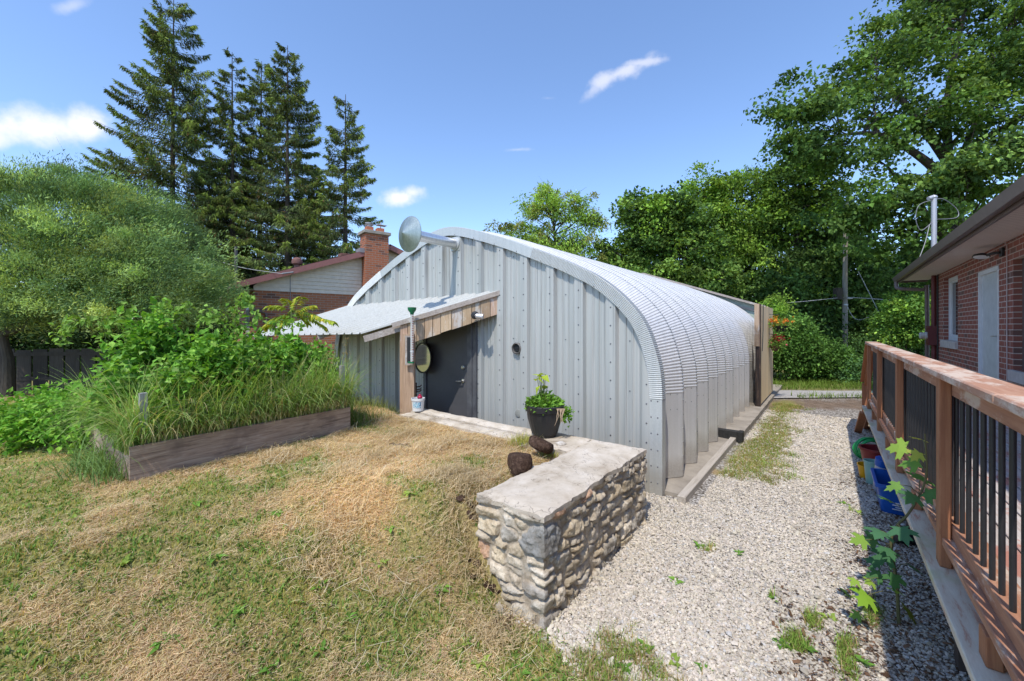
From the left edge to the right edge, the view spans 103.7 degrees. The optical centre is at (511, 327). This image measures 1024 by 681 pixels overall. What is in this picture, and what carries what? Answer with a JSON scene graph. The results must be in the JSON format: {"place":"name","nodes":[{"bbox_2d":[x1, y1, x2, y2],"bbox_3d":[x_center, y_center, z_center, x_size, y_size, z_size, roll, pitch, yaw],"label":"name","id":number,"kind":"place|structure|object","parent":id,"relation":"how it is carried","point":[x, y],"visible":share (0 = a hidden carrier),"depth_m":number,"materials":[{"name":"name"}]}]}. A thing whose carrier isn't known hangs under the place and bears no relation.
{"place":"outdoors","nodes":[
{"label":"outdoors","id":0,"kind":"place"},
{"bbox_2d":[45,291,305,351],"bbox_3d":[-3.828,-0.063,4.463,3.065,0.688,0.731,0,0,0],"label":"tomato vine","id":1,"kind":"object","parent":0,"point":[243,303],"visible":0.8,"depth_m":4.42,"materials":[{"name":"green plant"}]},
{"bbox_2d":[0,346,970,680],"bbox_3d":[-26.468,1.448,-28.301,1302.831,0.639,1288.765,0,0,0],"label":"ground","id":2,"kind":"structure","parent":0,"point":[840,406],"depth_m":2.33,"materials":[{"name":"plant"}]},
{"bbox_2d":[0,375,70,436],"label":"mint bush","id":3,"kind":"object","parent":2,"relation":"on","point":[21,393],"visible":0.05,"depth_m":4.26,"materials":[{"name":"green plant"}]},
{"bbox_2d":[0,368,99,456],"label":"mint bush","id":4,"kind":"object","parent":2,"relation":"on","point":[19,427],"visible":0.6,"depth_m":3.69,"materials":[{"name":"green plant"}]},
{"bbox_2d":[7,283,96,376],"bbox_3d":[-15.911,1.054,12.956,6.391,5.598,3.403,0,0,0],"label":"hedge shrub","id":5,"kind":"object","parent":2,"relation":"on","point":[13,341],"visible":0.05,"depth_m":12.72,"materials":[{"name":"green plant"}]},
{"bbox_2d":[0,347,176,392],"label":"back board fence","id":6,"kind":"object","parent":2,"relation":"on","point":[40,361],"visible":0.3,"depth_m":9.81,"materials":[{"name":"grey wood"}]},
{"bbox_2d":[15,302,182,379],"bbox_3d":[-13.034,1.516,12.952,5.573,5.424,3.338,0,0,0],"label":"hedge shrub","id":7,"kind":"object","parent":2,"relation":"on","point":[77,342],"visible":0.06,"depth_m":12.28,"materials":[{"name":"green plant"}]},
{"bbox_2d":[0,139,253,396],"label":"round willow","id":8,"kind":"object","parent":2,"relation":"on","point":[122,260],"visible":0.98,"depth_m":8.83,"materials":[{"name":"green plant"}]},
{"bbox_2d":[65,0,252,339],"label":"spruce tree","id":9,"kind":"object","parent":2,"relation":"on","point":[172,71],"visible":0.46,"depth_m":23.10,"materials":[{"name":"green plant"}]},
{"bbox_2d":[114,300,244,347],"bbox_3d":[-10.944,1.484,13.534,3.550,5.342,3.362,0,0,-40],"label":"hedge shrub","id":10,"kind":"object","parent":2,"relation":"on","point":[199,328],"visible":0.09,"depth_m":13.20,"materials":[{"name":"green plant"}]},
{"bbox_2d":[3,345,399,489],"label":"tall grass","id":11,"kind":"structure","parent":2,"relation":"on","point":[125,434],"depth_m":3.44,"materials":[{"name":"green plant"}]},
{"bbox_2d":[176,149,255,297],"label":"spruce tree","id":12,"kind":"object","parent":2,"relation":"on","point":[205,155],"visible":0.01,"depth_m":27.30,"materials":[{"name":"green plant"}]},
{"bbox_2d":[86,365,349,481],"bbox_3d":[-2.955,0.900,4.189,1.490,0.940,1.840,0,0,34],"label":"raised garden bed","id":13,"kind":"object","parent":2,"relation":"on","point":[179,452],"visible":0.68,"depth_m":3.50,"materials":[{"name":"wood"}]},
{"bbox_2d":[82,296,199,393],"bbox_3d":[-3.594,0.354,4.021,0.976,1.321,0.838,0,0,-44],"label":"tomato plant","id":14,"kind":"object","parent":13,"relation":"on","point":[153,330],"visible":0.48,"depth_m":3.86,"materials":[{"name":"green plant"}]},
{"bbox_2d":[70,341,222,447],"bbox_3d":[-3.026,0.573,3.486,0.894,0.917,0.827,0,0,0],"label":"tomato plant","id":15,"kind":"object","parent":13,"relation":"on","point":[163,378],"visible":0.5,"depth_m":3.29,"materials":[{"name":"green plant"}]},
{"bbox_2d":[143,312,264,415],"bbox_3d":[-2.864,0.441,3.828,0.889,1.174,0.765,0,0,0],"label":"tomato plant","id":16,"kind":"object","parent":13,"relation":"on","point":[202,349],"visible":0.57,"depth_m":3.64,"materials":[{"name":"green plant"}]},
{"bbox_2d":[167,303,266,355],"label":"tomato plant","id":17,"kind":"object","parent":13,"relation":"on","point":[232,335],"visible":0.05,"depth_m":4.55,"materials":[{"name":"green plant"}]},
{"bbox_2d":[209,323,299,407],"bbox_3d":[-2.662,0.484,4.063,0.817,1.050,0.937,0,0,0],"label":"tomato plant","id":18,"kind":"object","parent":13,"relation":"on","point":[256,351],"visible":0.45,"depth_m":3.98,"materials":[{"name":"green plant"}]},
{"bbox_2d":[233,321,293,355],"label":"tomato plant","id":19,"kind":"object","parent":13,"relation":"on","point":[259,331],"visible":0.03,"depth_m":4.94,"materials":[{"name":"green plant"}]},
{"bbox_2d":[257,327,328,390],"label":"tomato plant","id":20,"kind":"object","parent":13,"relation":"on","point":[305,347],"visible":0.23,"depth_m":4.41,"materials":[{"name":"green plant"}]},
{"bbox_2d":[294,336,338,383],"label":"tomato plant","id":21,"kind":"object","parent":13,"relation":"on","point":[323,349],"visible":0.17,"depth_m":4.72,"materials":[{"name":"green plant"}]},
{"bbox_2d":[180,46,276,336],"bbox_3d":[-17.353,-7.678,24.993,5.406,18.857,6.270,0,0,41],"label":"spruce tree","id":22,"kind":"object","parent":2,"relation":"on","point":[235,149],"visible":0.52,"depth_m":24.52,"materials":[{"name":"green plant"}]},
{"bbox_2d":[206,59,298,329],"bbox_3d":[-16.787,-8.073,26.873,7.222,19.652,7.350,0,0,0],"label":"spruce tree","id":23,"kind":"object","parent":2,"relation":"on","point":[253,90],"visible":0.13,"depth_m":26.52,"materials":[{"name":"green plant"}]},
{"bbox_2d":[220,41,334,345],"bbox_3d":[-14.107,-7.920,24.747,7.759,19.342,8.136,0,0,0],"label":"spruce tree","id":24,"kind":"object","parent":2,"relation":"on","point":[286,108],"visible":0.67,"depth_m":24.52,"materials":[{"name":"green plant"}]},
{"bbox_2d":[261,297,338,336],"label":"sumac sapling","id":25,"kind":"object","parent":2,"relation":"on","point":[311,317],"visible":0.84,"depth_m":5.40,"materials":[{"name":"green plant"}]},
{"bbox_2d":[275,175,339,269],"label":"spruce tree","id":26,"kind":"object","parent":2,"relation":"on","point":[321,222],"visible":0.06,"depth_m":27.17,"materials":[{"name":"green plant"}]},
{"bbox_2d":[220,222,403,365],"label":"brick house","id":27,"kind":"structure","parent":2,"relation":"on","point":[323,286],"depth_m":14.29,"materials":[{"name":"white paint"}]},
{"bbox_2d":[213,259,282,273],"bbox_3d":[-9.079,-2.103,13.427,3.591,0.792,0.064,0,0,18],"label":"overhead wire","id":28,"kind":"object","parent":27,"relation":"attached to","point":[253,269],"visible":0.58,"depth_m":13.18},
{"bbox_2d":[246,308,249,336],"bbox_3d":[-9.481,-0.125,14.472,0.080,1.150,1.100,0,0,-38],"label":"window frame","id":29,"kind":"structure","parent":27,"relation":"in","point":[247,309],"depth_m":14.41,"materials":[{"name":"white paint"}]},
{"bbox_2d":[300,94,383,294],"bbox_3d":[-9.903,-6.065,23.822,5.847,15.632,5.923,0,0,0],"label":"spruce tree","id":30,"kind":"object","parent":2,"relation":"on","point":[339,219],"visible":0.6,"depth_m":23.55,"materials":[{"name":"green plant"}]},
{"bbox_2d":[339,337,349,363],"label":"seeding grass stalk","id":31,"kind":"object","parent":2,"relation":"on","point":[346,353],"visible":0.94,"depth_m":4.60,"materials":[{"name":"green plant"}]},
{"bbox_2d":[415,383,421,396],"bbox_3d":[-1.378,0.992,5.899,0.110,0.350,0.041,0,0,19],"label":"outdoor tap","id":32,"kind":"object","parent":2,"relation":"on","point":[416,389],"visible":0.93,"depth_m":5.90,"materials":[{"name":"metal"}]},
{"bbox_2d":[201,409,647,680],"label":"cut hay","id":33,"kind":"object","parent":2,"relation":"on","point":[473,474],"visible":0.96,"depth_m":2.70,"materials":[{"name":"beige plant"}]},
{"bbox_2d":[0,378,887,680],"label":"lawn grass","id":34,"kind":"structure","parent":2,"relation":"on","point":[598,666],"depth_m":2.25,"materials":[{"name":"green plant"}]},
{"bbox_2d":[389,442,520,633],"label":"turned soil","id":35,"kind":"structure","parent":2,"relation":"on","point":[459,498],"depth_m":2.55,"materials":[{"name":"brown soil"}]},
{"bbox_2d":[69,490,874,675],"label":"ground weeds","id":36,"kind":"object","parent":2,"relation":"on","point":[238,609],"visible":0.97,"depth_m":2.13,"materials":[{"name":"green plant"}]},
{"bbox_2d":[496,603,504,613],"bbox_3d":[-0.072,1.728,2.449,0.067,0.086,0.056,0,0,38],"label":"field cobble","id":37,"kind":"object","parent":2,"relation":"on","point":[500,609],"visible":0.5,"depth_m":2.44,"materials":[{"name":"stone"}]},
{"bbox_2d":[507,452,532,475],"bbox_3d":[0.058,1.072,3.159,0.205,0.176,0.194,0,0,38],"label":"rock","id":38,"kind":"object","parent":2,"relation":"on","point":[518,463],"visible":0.94,"depth_m":3.09,"materials":[{"name":"stone"}]},
{"bbox_2d":[399,409,647,628],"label":"stone retaining wall","id":39,"kind":"structure","parent":2,"relation":"on","point":[549,534],"depth_m":2.68,"materials":[{"name":"stone"}]},
{"bbox_2d":[411,397,424,411],"bbox_3d":[-1.244,1.018,5.320,0.180,0.165,0.180,0,0,38],"label":"white tub","id":40,"kind":"object","parent":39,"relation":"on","point":[417,404],"visible":0.94,"depth_m":5.25,"materials":[{"name":"paint"}]},
{"bbox_2d":[528,435,553,453],"bbox_3d":[0.263,1.044,3.566,0.228,0.155,0.222,0,0,38],"label":"rock","id":41,"kind":"object","parent":39,"relation":"on","point":[537,443],"visible":1,"depth_m":3.49,"materials":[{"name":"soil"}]},
{"bbox_2d":[525,404,563,438],"bbox_3d":[0.328,0.934,4.050,0.399,0.322,0.399,0,0,38],"label":"black flower pot","id":42,"kind":"object","parent":39,"relation":"on","point":[545,426],"visible":0.76,"depth_m":3.91,"materials":[{"name":"plastic"}]},
{"bbox_2d":[524,373,574,427],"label":"potted herb","id":43,"kind":"object","parent":42,"relation":"in","point":[542,399],"visible":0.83,"depth_m":3.99,"materials":[{"name":"green plant"}]},
{"bbox_2d":[556,441,565,445],"bbox_3d":[0.454,1.084,3.731,0.072,0.047,0.105,0,0,38],"label":"loose stone","id":44,"kind":"object","parent":39,"relation":"on","point":[560,443],"visible":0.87,"depth_m":3.71,"materials":[{"name":"white stone"}]},
{"bbox_2d":[502,430,557,464],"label":"wall top weeds","id":45,"kind":"object","parent":2,"relation":"on","point":[525,439],"depth_m":3.80,"materials":[{"name":"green plant"}]},
{"bbox_2d":[334,216,754,495],"bbox_3d":[1.278,0.235,9.144,6.725,3.630,9.405,0,0,38],"label":"arched steel hut","id":46,"kind":"object","parent":2,"relation":"on","point":[659,370],"visible":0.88,"depth_m":5.41,"materials":[{"name":"paint"}]},
{"bbox_2d":[253,290,499,413],"bbox_3d":[-2.681,0.560,6.797,5.564,2.180,1.253,0,0,38],"label":"lean to canopy","id":47,"kind":"object","parent":46,"relation":"attached to","point":[377,320],"visible":0.77,"depth_m":5.58,"materials":[{"name":"silver wood"}]},
{"bbox_2d":[405,336,412,364],"bbox_3d":[-1.394,0.315,5.436,0.100,0.400,0.028,0,0,0],"label":"wall thermometer","id":48,"kind":"object","parent":47,"relation":"attached to","point":[407,348],"depth_m":5.43,"materials":[{"name":"white plastic"}]},
{"bbox_2d":[408,307,415,362],"bbox_3d":[-1.333,0.107,5.360,0.115,0.745,0.116,0,0,-11],"label":"rain gauge","id":49,"kind":"object","parent":47,"relation":"attached to","point":[411,310],"visible":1,"depth_m":5.34,"materials":[{"name":"white plastic"}]},
{"bbox_2d":[471,311,483,318],"bbox_3d":[-0.472,-0.162,5.433,0.185,0.113,0.102,0,0,10],"label":"gable spotlight","id":50,"kind":"object","parent":47,"relation":"attached to","point":[475,315],"visible":1,"depth_m":5.42,"materials":[{"name":"white plastic"}]},
{"bbox_2d":[415,340,431,372],"bbox_3d":[-1.394,0.420,6.292,0.248,0.606,0.544,0,0,-18],"label":"round mirror","id":51,"kind":"object","parent":46,"relation":"attached to","point":[423,357],"visible":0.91,"depth_m":6.33,"materials":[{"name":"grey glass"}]},
{"bbox_2d":[427,313,466,416],"bbox_3d":[-1.008,0.735,6.124,0.905,2.070,0.090,0,0,38],"label":"door","id":52,"kind":"structure","parent":46,"relation":"in","point":[447,373],"depth_m":6.09,"materials":[{"name":"paint"}]},
{"bbox_2d":[482,181,615,262],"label":"locust tree","id":53,"kind":"object","parent":2,"relation":"on","point":[552,201],"visible":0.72,"depth_m":18.58,"materials":[{"name":"green plant"}]},
{"bbox_2d":[588,180,756,298],"bbox_3d":[7.671,-2.654,20.093,8.464,8.808,6.078,0,0,0],"label":"maple tree","id":54,"kind":"object","parent":2,"relation":"on","point":[665,237],"visible":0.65,"depth_m":18.87,"materials":[{"name":"green plant"}]},
{"bbox_2d":[641,273,776,317],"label":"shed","id":55,"kind":"structure","parent":2,"relation":"on","point":[747,306],"depth_m":11.34,"materials":[{"name":"metal"}]},
{"bbox_2d":[665,384,781,503],"bbox_3d":[4.519,1.798,7.925,0.613,0.304,9.703,0,0,38],"label":"concrete footing","id":56,"kind":"object","parent":2,"relation":"on","point":[685,487],"visible":0.3,"depth_m":5.21,"materials":[{"name":"grey concrete"}]},
{"bbox_2d":[718,428,743,443],"bbox_3d":[3.355,1.692,6.191,0.365,0.235,0.140,0,0,38],"label":"black timber block","id":57,"kind":"object","parent":56,"relation":"on","point":[738,435],"depth_m":6.14,"materials":[{"name":"black wood"}]},
{"bbox_2d":[749,304,772,405],"bbox_3d":[5.683,0.575,9.329,0.450,2.151,2.454,0,0,38],"label":"board fence panel","id":58,"kind":"object","parent":56,"relation":"on","point":[763,366],"visible":0.86,"depth_m":8.58,"materials":[{"name":"brown wood"}]},
{"bbox_2d":[768,334,790,351],"bbox_3d":[6.170,0.368,9.446,0.587,0.452,0.602,0,0,-19],"label":"hanging basket","id":59,"kind":"object","parent":58,"relation":"hanging from","point":[774,346],"visible":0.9,"depth_m":9.37,"materials":[{"name":"green plant"}]},
{"bbox_2d":[768,314,802,331],"bbox_3d":[6.236,-0.099,9.326,1.021,0.434,0.838,0,0,-18],"label":"hanging basket","id":60,"kind":"object","parent":58,"relation":"hanging from","point":[777,326],"visible":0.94,"depth_m":9.28,"materials":[{"name":"orange plant"}]},
{"bbox_2d":[666,160,794,297],"bbox_3d":[11.706,-3.700,22.123,6.900,10.900,5.979,0,0,-25],"label":"ash tree","id":61,"kind":"object","parent":2,"relation":"on","point":[718,191],"visible":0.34,"depth_m":21.01,"materials":[{"name":"green plant"}]},
{"bbox_2d":[494,410,970,680],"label":"gravel","id":62,"kind":"structure","parent":2,"relation":"on","point":[829,434],"depth_m":2.75,"materials":[{"name":"grey gravel"}]},
{"bbox_2d":[857,461,864,477],"bbox_3d":[4.084,1.659,4.647,0.150,0.178,0.152,0,0,38],"label":"yellow pail","id":63,"kind":"object","parent":62,"relation":"on","point":[860,464],"visible":0.36,"depth_m":4.65,"materials":[{"name":"plastic"}]},
{"bbox_2d":[754,471,968,680],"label":"leaf litter","id":64,"kind":"object","parent":62,"relation":"on","point":[927,668],"visible":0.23,"depth_m":2.27,"materials":[{"name":"brown plant"}]},
{"bbox_2d":[852,437,876,458],"bbox_3d":[4.697,1.600,5.279,0.373,0.313,0.128,0,0,0],"label":"coiled hose","id":65,"kind":"object","parent":62,"relation":"on","point":[856,452],"visible":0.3,"depth_m":5.27,"materials":[{"name":"green rubber"}]},
{"bbox_2d":[872,456,886,490],"bbox_3d":[3.910,1.560,4.249,0.132,0.389,0.207,0,0,24],"label":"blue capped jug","id":66,"kind":"object","parent":62,"relation":"on","point":[879,463],"visible":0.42,"depth_m":4.21,"materials":[{"name":"plastic"}]},
{"bbox_2d":[847,434,935,624],"bbox_3d":[2.233,1.177,2.346,0.626,1.157,0.314,0,0,-3],"label":"maple sapling","id":67,"kind":"object","parent":62,"relation":"on","point":[883,555],"visible":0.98,"depth_m":2.32,"materials":[{"name":"green plant"}]},
{"bbox_2d":[755,288,798,332],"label":"roadside shrub","id":68,"kind":"object","parent":2,"relation":"on","point":[775,303],"visible":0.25,"depth_m":14.04,"materials":[{"name":"green plant"}]},
{"bbox_2d":[728,252,868,347],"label":"background tree","id":69,"kind":"object","parent":2,"relation":"on","point":[794,286],"visible":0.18,"depth_m":18.11,"materials":[{"name":"green plant"}]},
{"bbox_2d":[725,149,879,296],"bbox_3d":[15.041,-3.998,20.962,7.488,11.498,5.341,0,0,0],"label":"elm tree","id":70,"kind":"object","parent":2,"relation":"on","point":[789,202],"visible":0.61,"depth_m":20.14,"materials":[{"name":"green plant"}]},
{"bbox_2d":[773,305,845,380],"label":"roadside shrub","id":71,"kind":"object","parent":2,"relation":"on","point":[798,354],"visible":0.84,"depth_m":12.57,"materials":[{"name":"green plant"}]},
{"bbox_2d":[782,332,861,381],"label":"roadside shrub","id":72,"kind":"object","parent":2,"relation":"on","point":[842,349],"visible":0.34,"depth_m":12.70,"materials":[{"name":"green plant"}]},
{"bbox_2d":[772,257,874,355],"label":"background tree","id":73,"kind":"object","parent":2,"relation":"on","point":[825,288],"visible":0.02,"depth_m":20.72,"materials":[{"name":"green plant"}]},
{"bbox_2d":[766,224,906,277],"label":"background tree","id":74,"kind":"object","parent":2,"relation":"on","point":[867,237],"visible":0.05,"depth_m":23.08,"materials":[{"name":"green plant"}]},
{"bbox_2d":[814,350,872,384],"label":"roadside shrub","id":75,"kind":"object","parent":2,"relation":"on","point":[853,367],"visible":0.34,"depth_m":12.44,"materials":[{"name":"green plant"}]},
{"bbox_2d":[842,202,852,345],"bbox_3d":[14.526,-1.801,17.468,0.348,7.301,0.265,0,0,0],"label":"utility pole","id":76,"kind":"object","parent":2,"relation":"on","point":[845,287],"visible":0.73,"depth_m":17.42,"materials":[{"name":"grey wood"}]},
{"bbox_2d":[833,288,842,299],"bbox_3d":[14.029,-1.442,17.300,0.260,0.500,0.240,0,0,0],"label":"bird box","id":77,"kind":"object","parent":76,"relation":"attached to","point":[838,292],"visible":1,"depth_m":17.18,"materials":[{"name":"wood"}]},
{"bbox_2d":[832,327,900,358],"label":"roadside shrub","id":78,"kind":"object","parent":2,"relation":"on","point":[860,351],"visible":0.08,"depth_m":15.06,"materials":[{"name":"green plant"}]},
{"bbox_2d":[863,458,874,484],"bbox_3d":[4.029,1.615,4.489,0.166,0.250,0.167,0,0,38],"label":"teal pot","id":79,"kind":"object","parent":2,"relation":"on","point":[868,463],"visible":0.61,"depth_m":4.47,"materials":[{"name":"plastic"}]},
{"bbox_2d":[858,444,880,460],"bbox_3d":[4.424,1.600,4.852,0.372,0.280,0.374,0,0,38],"label":"red pot","id":80,"kind":"object","parent":2,"relation":"on","point":[871,451],"visible":0.26,"depth_m":4.87,"materials":[{"name":"plastic"}]},
{"bbox_2d":[817,248,930,355],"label":"background tree","id":81,"kind":"object","parent":2,"relation":"on","point":[878,288],"visible":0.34,"depth_m":20.01,"materials":[{"name":"green plant"}]},
{"bbox_2d":[741,0,1023,272],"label":"maple tree","id":82,"kind":"object","parent":2,"relation":"on","point":[993,76],"visible":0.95,"depth_m":15.03,"materials":[{"name":"green plant"}]},
{"bbox_2d":[870,468,904,515],"bbox_3d":[3.765,1.607,3.881,0.426,0.265,0.566,0,0,38],"label":"blue recycling bin","id":83,"kind":"object","parent":2,"relation":"on","point":[881,478],"visible":0.43,"depth_m":3.78,"materials":[{"name":"plastic"}]},
{"bbox_2d":[861,286,930,351],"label":"roadside shrub","id":84,"kind":"object","parent":2,"relation":"on","point":[903,319],"visible":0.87,"depth_m":14.72,"materials":[{"name":"green plant"}]},
{"bbox_2d":[866,234,930,357],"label":"background tree","id":85,"kind":"object","parent":2,"relation":"on","point":[929,284],"visible":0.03,"depth_m":21.60,"materials":[{"name":"green plant"}]},
{"bbox_2d":[890,528,916,544],"bbox_3d":[3.207,1.687,3.228,0.248,0.119,0.104,0,0,11],"label":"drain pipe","id":86,"kind":"object","parent":2,"relation":"on","point":[896,539],"visible":0.25,"depth_m":3.21,"materials":[{"name":"black plastic"}]},
{"bbox_2d":[854,342,1023,680],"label":"wooden deck","id":87,"kind":"structure","parent":2,"relation":"on","point":[968,525],"depth_m":1.92,"materials":[{"name":"brown wood"}]},
{"bbox_2d":[895,198,985,261],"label":"background tree","id":88,"kind":"object","parent":2,"relation":"on","point":[979,208],"depth_m":23.64,"materials":[{"name":"green plant"}]},
{"bbox_2d":[892,175,1023,406],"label":"brick bungalow","id":89,"kind":"object","parent":2,"relation":"on","point":[972,267],"visible":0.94,"depth_m":6.18,"materials":[{"name":"brown brick"}]},
{"bbox_2d":[949,275,957,340],"bbox_3d":[8.917,-0.380,8.037,0.065,1.300,1.230,0,0,38],"label":"window frame","id":90,"kind":"structure","parent":89,"relation":"in","point":[953,282],"depth_m":8.36,"materials":[{"name":"white paint"}]},
{"bbox_2d":[982,271,996,378],"bbox_3d":[7.310,0.140,6.152,0.108,1.940,0.900,0,0,38],"label":"door","id":91,"kind":"structure","parent":89,"relation":"in","point":[989,281],"depth_m":6.18,"materials":[{"name":"paint"}]},
{"bbox_2d":[1022,258,1023,369],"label":"window frame","id":92,"kind":"structure","parent":89,"relation":"in","point":[1022,258],"depth_m":5.25,"materials":[{"name":"white metal"}]},
{"bbox_2d":[0,0,1023,318],"label":"sky","id":93,"kind":"structure","parent":0,"point":[465,106],"materials":[{"name":"blue"}]},
{"bbox_2d":[774,390,872,397],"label":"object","id":94,"kind":"structure","parent":0,"point":[783,394],"depth_m":10.40,"materials":[{"name":"concrete"}]}
]}

